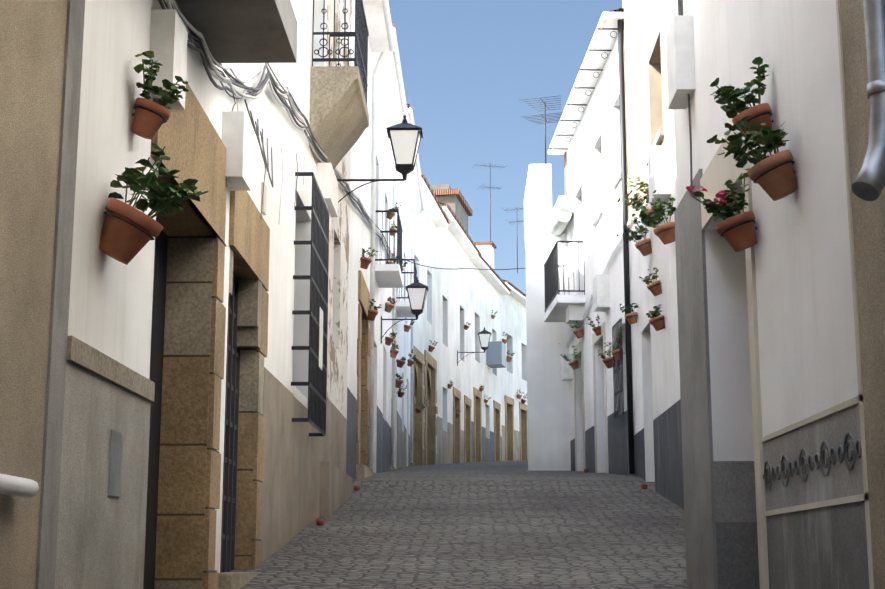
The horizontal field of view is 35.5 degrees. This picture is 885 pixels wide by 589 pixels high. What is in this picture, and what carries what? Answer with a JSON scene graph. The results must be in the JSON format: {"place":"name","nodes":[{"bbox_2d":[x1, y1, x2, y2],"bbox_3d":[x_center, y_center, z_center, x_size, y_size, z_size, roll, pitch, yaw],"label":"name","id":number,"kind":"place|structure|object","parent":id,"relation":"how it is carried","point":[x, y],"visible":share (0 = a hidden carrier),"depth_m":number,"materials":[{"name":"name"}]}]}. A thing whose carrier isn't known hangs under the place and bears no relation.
{"place":"outdoors","nodes":[
{"label":"outdoors","id":0,"kind":"place"},
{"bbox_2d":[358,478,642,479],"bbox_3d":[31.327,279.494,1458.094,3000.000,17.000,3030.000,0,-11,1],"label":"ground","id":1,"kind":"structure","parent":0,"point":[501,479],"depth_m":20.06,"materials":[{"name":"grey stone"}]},
{"bbox_2d":[0,0,527,588],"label":"buildings","id":2,"kind":"structure","parent":1,"relation":"on","point":[184,398],"depth_m":8.96,"materials":[{"name":"paint"}]},
{"bbox_2d":[337,115,490,365],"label":"street lamps","id":3,"kind":"object","parent":2,"relation":"on","point":[404,136],"visible":0.92,"depth_m":16.54,"materials":[{"name":"black metal"}]},
{"bbox_2d":[0,0,884,497],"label":"pipe fittings","id":4,"kind":"object","parent":2,"relation":"attached to","point":[172,38],"visible":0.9,"depth_m":9.44,"materials":[{"name":"grey"}]},
{"bbox_2d":[99,51,797,525],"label":"potted flowers","id":5,"kind":"object","parent":2,"relation":"attached to","point":[127,233],"visible":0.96,"depth_m":6.58,"materials":[{"name":"green plant"}]},
{"bbox_2d":[231,460,686,588],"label":"street cobbles","id":6,"kind":"object","parent":1,"relation":"on","point":[499,534],"visible":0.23,"depth_m":13.05,"materials":[{"name":"stone"}]},
{"bbox_2d":[524,0,884,588],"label":"buildings","id":7,"kind":"structure","parent":1,"relation":"on","point":[758,374],"depth_m":8.23,"materials":[{"name":"white paint"}]},
{"bbox_2d":[388,0,621,293],"label":"sky","id":8,"kind":"structure","parent":0,"point":[468,67],"materials":[{"name":"blue"}]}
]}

